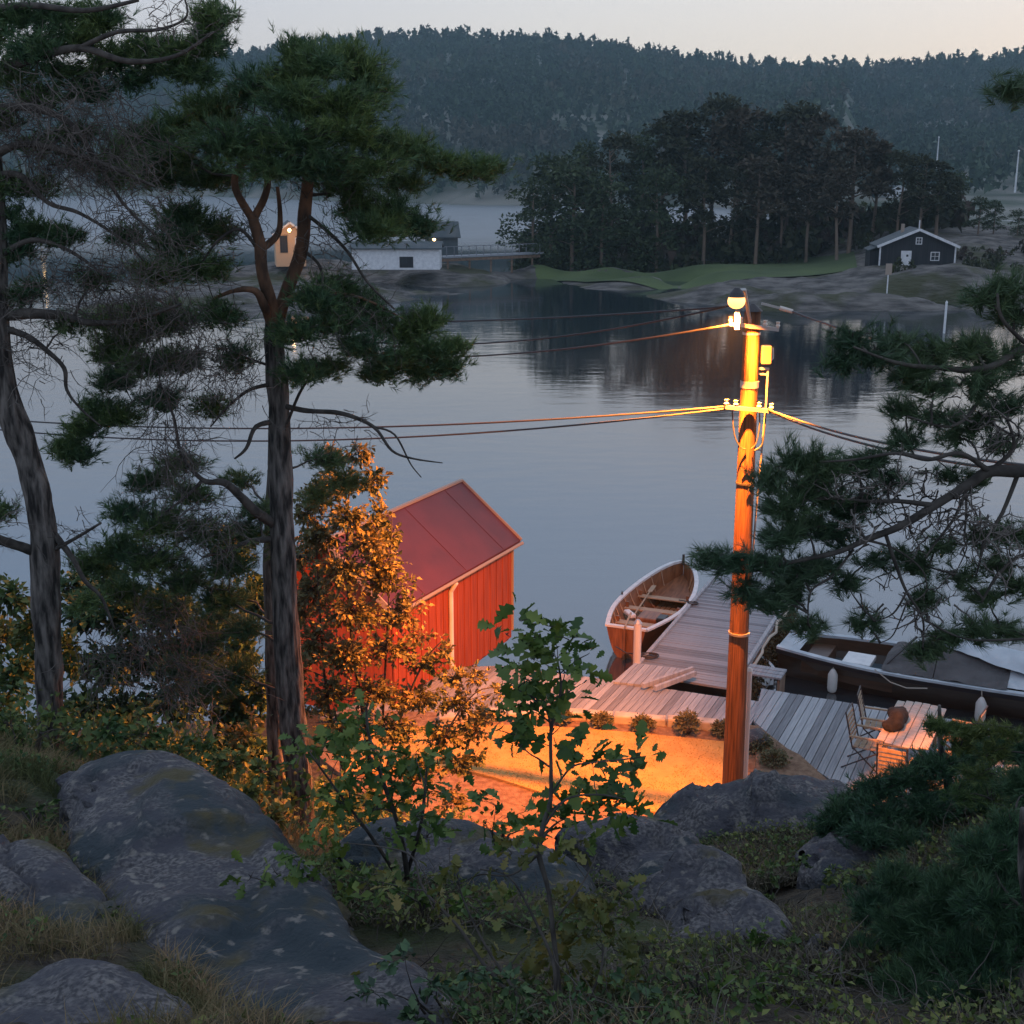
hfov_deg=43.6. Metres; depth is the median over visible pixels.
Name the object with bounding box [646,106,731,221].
pine tree
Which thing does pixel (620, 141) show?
pine tree
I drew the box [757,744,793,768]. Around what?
round shrub
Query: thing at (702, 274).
island lawn
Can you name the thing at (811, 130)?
pine tree
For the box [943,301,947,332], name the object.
mooring post
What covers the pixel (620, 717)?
stone edging
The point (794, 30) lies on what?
sky
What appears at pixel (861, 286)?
island ground
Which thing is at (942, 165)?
pine tree
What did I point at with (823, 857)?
granite outcrop
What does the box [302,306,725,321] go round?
power line
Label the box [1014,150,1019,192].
flagpole
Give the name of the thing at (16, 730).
leafy shrub
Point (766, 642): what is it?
rope
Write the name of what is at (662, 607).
rowing boat
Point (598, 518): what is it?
water
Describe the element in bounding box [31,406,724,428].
power line
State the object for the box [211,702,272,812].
leafy shrub
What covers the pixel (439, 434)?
power line
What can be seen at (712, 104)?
pine tree
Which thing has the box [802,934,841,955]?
granite outcrop
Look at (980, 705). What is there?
fender
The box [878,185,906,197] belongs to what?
house
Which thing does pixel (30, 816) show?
leafy shrub
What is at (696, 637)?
jetty
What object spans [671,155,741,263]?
pine tree
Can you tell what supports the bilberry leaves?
on the ground at (388, 940)
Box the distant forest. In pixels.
[0,24,1023,201]
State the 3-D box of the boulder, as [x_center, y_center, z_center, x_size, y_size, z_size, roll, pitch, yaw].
[4.376,4.133,23.094,0.667,0.424,0.458,0,15,0]
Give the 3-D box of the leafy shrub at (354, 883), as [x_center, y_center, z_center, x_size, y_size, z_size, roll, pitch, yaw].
[-0.603,1.965,6.480,1.234,0.607,0.535,5,16,19]
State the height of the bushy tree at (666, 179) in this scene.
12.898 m
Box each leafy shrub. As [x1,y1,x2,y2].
[0,572,83,743]
[0,704,134,760]
[0,799,61,838]
[84,713,292,845]
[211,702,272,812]
[293,778,463,833]
[309,939,678,1023]
[320,838,516,926]
[341,817,658,1017]
[654,971,736,1001]
[742,916,803,952]
[745,962,856,1015]
[754,853,846,906]
[821,864,883,906]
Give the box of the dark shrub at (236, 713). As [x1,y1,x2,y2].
[24,539,267,766]
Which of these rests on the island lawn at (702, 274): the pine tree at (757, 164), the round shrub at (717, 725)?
the pine tree at (757, 164)
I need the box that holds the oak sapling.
[459,592,677,1012]
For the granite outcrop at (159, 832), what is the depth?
6.23 m
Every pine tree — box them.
[0,0,255,753]
[39,19,523,836]
[177,440,376,815]
[559,138,601,234]
[565,130,639,226]
[612,131,663,238]
[617,118,712,240]
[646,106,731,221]
[663,91,753,229]
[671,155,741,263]
[679,64,1023,671]
[694,104,781,204]
[706,165,773,262]
[720,110,793,220]
[724,99,822,233]
[728,153,796,263]
[762,111,849,224]
[763,161,803,261]
[785,173,832,262]
[807,149,854,243]
[810,167,859,259]
[821,125,900,253]
[861,138,896,242]
[874,149,932,231]
[898,152,965,228]
[905,160,965,234]
[933,170,972,226]
[961,195,997,233]
[981,199,1008,233]
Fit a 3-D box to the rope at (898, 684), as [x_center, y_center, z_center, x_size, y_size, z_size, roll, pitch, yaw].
[8.253,3.590,27.202,1.166,0.275,0.026,11,18,36]
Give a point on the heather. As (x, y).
(761, 884)
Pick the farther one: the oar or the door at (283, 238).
the door at (283, 238)
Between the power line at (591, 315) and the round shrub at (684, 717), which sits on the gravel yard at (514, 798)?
the round shrub at (684, 717)
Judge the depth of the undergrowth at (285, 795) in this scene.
12.40 m
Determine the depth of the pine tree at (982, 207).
142.06 m
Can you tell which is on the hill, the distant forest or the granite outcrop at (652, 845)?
the distant forest
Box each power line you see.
[0,408,726,441]
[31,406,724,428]
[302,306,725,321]
[376,305,729,343]
[453,323,729,357]
[768,409,1023,464]
[770,412,978,467]
[792,311,1023,364]
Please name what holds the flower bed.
on the gravel yard at (514, 798)
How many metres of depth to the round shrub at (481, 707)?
24.06 m
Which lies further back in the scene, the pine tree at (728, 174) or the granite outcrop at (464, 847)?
the pine tree at (728, 174)
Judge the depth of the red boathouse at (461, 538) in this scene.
27.71 m
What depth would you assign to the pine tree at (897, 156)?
143.14 m
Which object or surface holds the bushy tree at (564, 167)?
on the island ground at (861, 286)
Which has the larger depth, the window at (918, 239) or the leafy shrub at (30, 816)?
the window at (918, 239)
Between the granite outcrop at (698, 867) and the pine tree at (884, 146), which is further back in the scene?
the pine tree at (884, 146)
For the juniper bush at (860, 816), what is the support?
on the ground at (388, 940)
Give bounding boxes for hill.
[2,52,1023,226]
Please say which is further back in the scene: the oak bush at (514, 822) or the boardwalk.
the boardwalk
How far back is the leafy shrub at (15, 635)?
14.61 m
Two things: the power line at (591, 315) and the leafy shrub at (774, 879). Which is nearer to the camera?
the leafy shrub at (774, 879)
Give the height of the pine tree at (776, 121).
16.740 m
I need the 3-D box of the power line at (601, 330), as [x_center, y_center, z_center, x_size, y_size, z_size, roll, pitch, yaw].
[0.141,-2.947,20.368,0.026,1.395,8.970,-11,18,-36]
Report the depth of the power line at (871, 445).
13.69 m
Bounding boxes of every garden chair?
[841,702,882,773]
[852,685,887,748]
[874,743,912,791]
[944,705,987,750]
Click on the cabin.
(919, 246)
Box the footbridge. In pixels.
[442,243,543,272]
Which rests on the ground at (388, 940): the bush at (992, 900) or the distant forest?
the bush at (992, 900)
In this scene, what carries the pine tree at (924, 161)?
on the island ground at (861, 286)
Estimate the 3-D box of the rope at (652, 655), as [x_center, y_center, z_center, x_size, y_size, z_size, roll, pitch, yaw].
[2.738,3.130,28.512,1.112,0.080,0.344,8,17,29]
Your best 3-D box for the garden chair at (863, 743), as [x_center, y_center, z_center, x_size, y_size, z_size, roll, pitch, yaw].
[6.268,4.021,22.747,0.674,1.072,0.569,7,16,26]
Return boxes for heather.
[108,775,1023,1023]
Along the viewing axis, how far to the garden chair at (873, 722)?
23.53 m
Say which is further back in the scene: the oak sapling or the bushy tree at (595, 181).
the bushy tree at (595, 181)
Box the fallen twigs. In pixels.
[349,778,1023,1023]
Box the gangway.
[613,663,696,690]
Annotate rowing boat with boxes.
[605,554,698,659]
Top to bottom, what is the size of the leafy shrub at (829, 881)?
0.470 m
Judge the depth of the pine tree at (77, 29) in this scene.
10.54 m
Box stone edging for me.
[437,708,722,730]
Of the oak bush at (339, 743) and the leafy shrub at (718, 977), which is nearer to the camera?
the leafy shrub at (718, 977)
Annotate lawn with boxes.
[341,723,723,813]
[534,251,856,289]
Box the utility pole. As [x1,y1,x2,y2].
[722,287,792,783]
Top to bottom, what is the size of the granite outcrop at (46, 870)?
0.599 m
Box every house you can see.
[271,220,305,266]
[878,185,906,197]
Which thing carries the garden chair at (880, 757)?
on the deck
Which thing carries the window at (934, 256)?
in the cabin
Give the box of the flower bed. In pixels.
[755,741,826,779]
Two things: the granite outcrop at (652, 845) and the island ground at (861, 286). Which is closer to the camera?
the granite outcrop at (652, 845)
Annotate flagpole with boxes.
[936,136,939,167]
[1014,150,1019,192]
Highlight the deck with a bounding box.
[754,689,1022,801]
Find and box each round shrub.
[470,703,494,725]
[554,710,572,724]
[589,710,613,729]
[629,711,656,733]
[672,708,703,734]
[708,718,724,737]
[749,733,775,752]
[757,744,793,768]
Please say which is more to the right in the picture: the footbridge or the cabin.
the cabin
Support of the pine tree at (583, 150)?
on the island ground at (861, 286)
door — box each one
[280,235,287,252]
[901,251,911,265]
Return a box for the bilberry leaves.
[0,748,1023,1023]
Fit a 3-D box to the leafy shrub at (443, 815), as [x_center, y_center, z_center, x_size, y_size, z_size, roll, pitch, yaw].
[-1.567,3.922,15.425,2.377,1.400,0.744,3,15,11]
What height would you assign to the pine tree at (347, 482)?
4.476 m
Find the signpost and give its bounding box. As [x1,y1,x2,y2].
[885,264,891,292]
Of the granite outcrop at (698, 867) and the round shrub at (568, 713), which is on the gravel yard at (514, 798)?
the round shrub at (568, 713)
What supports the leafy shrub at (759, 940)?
on the ground at (388, 940)
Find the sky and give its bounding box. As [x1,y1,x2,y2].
[0,0,1023,77]
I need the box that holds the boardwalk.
[320,666,758,724]
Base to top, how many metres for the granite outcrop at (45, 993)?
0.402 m
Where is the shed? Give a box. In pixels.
[425,221,460,263]
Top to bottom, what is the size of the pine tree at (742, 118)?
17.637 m
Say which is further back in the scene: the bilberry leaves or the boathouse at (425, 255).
the boathouse at (425, 255)
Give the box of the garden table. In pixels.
[876,700,945,760]
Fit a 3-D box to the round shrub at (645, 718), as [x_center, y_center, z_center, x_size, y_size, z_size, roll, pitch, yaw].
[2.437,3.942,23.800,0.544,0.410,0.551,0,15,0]
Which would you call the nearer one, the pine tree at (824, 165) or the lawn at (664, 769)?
the lawn at (664, 769)
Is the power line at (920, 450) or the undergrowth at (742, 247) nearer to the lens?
the power line at (920, 450)
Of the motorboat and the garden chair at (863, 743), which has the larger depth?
the motorboat
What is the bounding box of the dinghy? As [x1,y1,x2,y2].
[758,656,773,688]
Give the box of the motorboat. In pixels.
[776,631,1023,719]
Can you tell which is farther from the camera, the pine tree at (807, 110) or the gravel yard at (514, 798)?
the pine tree at (807, 110)
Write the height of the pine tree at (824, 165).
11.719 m
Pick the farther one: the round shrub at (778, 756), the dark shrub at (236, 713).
the round shrub at (778, 756)
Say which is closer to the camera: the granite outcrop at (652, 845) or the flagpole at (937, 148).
the granite outcrop at (652, 845)
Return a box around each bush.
[219,817,339,899]
[275,689,461,881]
[460,775,551,855]
[801,705,1023,856]
[835,757,1023,1013]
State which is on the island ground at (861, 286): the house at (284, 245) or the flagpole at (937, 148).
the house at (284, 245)
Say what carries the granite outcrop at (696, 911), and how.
on the ground at (388, 940)
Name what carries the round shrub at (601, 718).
on the gravel yard at (514, 798)
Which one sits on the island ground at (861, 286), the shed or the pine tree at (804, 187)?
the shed
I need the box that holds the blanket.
[882,706,908,731]
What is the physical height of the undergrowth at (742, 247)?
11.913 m
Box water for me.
[0,196,1023,785]
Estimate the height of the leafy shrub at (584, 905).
1.017 m
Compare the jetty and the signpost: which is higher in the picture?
the signpost
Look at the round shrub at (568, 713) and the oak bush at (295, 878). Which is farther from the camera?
the round shrub at (568, 713)
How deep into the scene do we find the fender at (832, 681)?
28.03 m
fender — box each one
[827,667,837,692]
[974,690,986,721]
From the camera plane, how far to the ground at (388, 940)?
6.06 m
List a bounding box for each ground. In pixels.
[0,710,1023,1023]
[54,225,1023,318]
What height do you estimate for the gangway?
0.148 m
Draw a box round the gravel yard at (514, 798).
[320,709,784,849]
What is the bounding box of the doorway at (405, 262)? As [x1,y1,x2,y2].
[399,257,412,267]
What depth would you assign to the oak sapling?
4.85 m
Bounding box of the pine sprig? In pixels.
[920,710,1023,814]
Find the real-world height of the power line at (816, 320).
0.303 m
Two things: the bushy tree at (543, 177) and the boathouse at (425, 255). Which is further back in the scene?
the bushy tree at (543, 177)
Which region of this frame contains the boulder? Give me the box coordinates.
[749,728,770,751]
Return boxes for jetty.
[639,575,803,700]
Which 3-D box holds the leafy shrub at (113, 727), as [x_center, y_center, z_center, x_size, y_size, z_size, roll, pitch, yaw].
[-2.666,2.390,10.889,1.654,1.598,0.992,0,15,0]
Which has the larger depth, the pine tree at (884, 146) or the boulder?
the pine tree at (884, 146)
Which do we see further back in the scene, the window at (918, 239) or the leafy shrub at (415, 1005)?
the window at (918, 239)
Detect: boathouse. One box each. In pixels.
[296,479,523,710]
[348,241,443,269]
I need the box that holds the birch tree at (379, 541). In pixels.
[293,439,512,816]
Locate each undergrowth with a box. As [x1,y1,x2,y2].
[0,652,534,849]
[508,193,1023,272]
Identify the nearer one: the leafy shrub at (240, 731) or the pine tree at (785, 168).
the leafy shrub at (240, 731)
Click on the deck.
(813, 732)
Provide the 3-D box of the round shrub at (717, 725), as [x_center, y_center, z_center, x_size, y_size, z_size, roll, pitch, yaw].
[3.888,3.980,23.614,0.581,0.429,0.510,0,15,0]
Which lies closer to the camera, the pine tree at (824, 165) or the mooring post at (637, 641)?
the mooring post at (637, 641)
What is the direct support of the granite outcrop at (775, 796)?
on the ground at (388, 940)
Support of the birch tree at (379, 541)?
on the ground at (388, 940)
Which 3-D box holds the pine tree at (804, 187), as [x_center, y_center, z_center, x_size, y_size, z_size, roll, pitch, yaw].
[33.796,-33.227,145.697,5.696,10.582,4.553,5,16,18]
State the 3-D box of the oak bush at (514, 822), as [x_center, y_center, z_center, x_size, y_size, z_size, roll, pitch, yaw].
[-0.014,1.829,7.297,0.516,0.932,1.011,0,15,0]
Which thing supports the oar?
in the rowing boat
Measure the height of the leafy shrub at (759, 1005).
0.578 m
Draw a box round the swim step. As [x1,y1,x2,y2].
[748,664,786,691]
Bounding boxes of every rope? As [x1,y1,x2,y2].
[615,646,658,658]
[679,600,698,604]
[747,611,788,668]
[874,669,926,688]
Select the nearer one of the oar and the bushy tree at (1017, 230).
the oar
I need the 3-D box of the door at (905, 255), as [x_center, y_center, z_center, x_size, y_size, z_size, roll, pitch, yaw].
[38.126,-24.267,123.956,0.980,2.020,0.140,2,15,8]
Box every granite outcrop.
[0,834,117,922]
[0,958,193,1023]
[55,750,459,1023]
[333,817,596,903]
[554,813,700,897]
[618,844,768,918]
[653,768,851,839]
[665,888,792,947]
[792,830,887,889]
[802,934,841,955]
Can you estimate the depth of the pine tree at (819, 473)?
5.07 m
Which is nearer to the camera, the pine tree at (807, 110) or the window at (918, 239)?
the window at (918, 239)
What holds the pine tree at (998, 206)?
on the island ground at (861, 286)
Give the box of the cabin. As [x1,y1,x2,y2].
[864,220,960,265]
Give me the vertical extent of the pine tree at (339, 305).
8.247 m
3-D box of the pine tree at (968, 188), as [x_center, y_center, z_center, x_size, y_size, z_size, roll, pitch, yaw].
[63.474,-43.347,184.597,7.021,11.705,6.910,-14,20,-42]
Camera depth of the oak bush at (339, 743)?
7.03 m
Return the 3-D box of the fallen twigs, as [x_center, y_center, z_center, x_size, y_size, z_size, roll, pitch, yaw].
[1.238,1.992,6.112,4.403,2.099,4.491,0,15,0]
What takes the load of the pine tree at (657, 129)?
on the island ground at (861, 286)
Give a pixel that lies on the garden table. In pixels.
(909, 733)
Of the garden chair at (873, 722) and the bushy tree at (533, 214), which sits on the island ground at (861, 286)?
the bushy tree at (533, 214)
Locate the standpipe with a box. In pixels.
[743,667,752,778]
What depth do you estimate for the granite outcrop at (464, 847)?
7.90 m
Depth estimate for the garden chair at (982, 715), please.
22.75 m
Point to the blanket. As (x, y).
(897, 720)
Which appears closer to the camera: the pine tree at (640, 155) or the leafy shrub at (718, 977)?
the leafy shrub at (718, 977)
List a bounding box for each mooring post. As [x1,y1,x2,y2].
[633,619,641,663]
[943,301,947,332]
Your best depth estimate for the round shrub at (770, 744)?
22.86 m
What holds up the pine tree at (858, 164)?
on the island ground at (861, 286)
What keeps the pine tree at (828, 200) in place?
on the island lawn at (702, 274)
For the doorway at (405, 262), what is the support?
in the boathouse at (425, 255)
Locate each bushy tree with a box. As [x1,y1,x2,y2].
[495,175,561,270]
[509,151,591,258]
[535,149,628,270]
[568,167,648,271]
[608,161,694,271]
[1007,208,1023,235]
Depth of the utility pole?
17.41 m
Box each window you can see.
[916,237,922,244]
[930,252,939,260]
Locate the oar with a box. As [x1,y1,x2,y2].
[635,585,655,613]

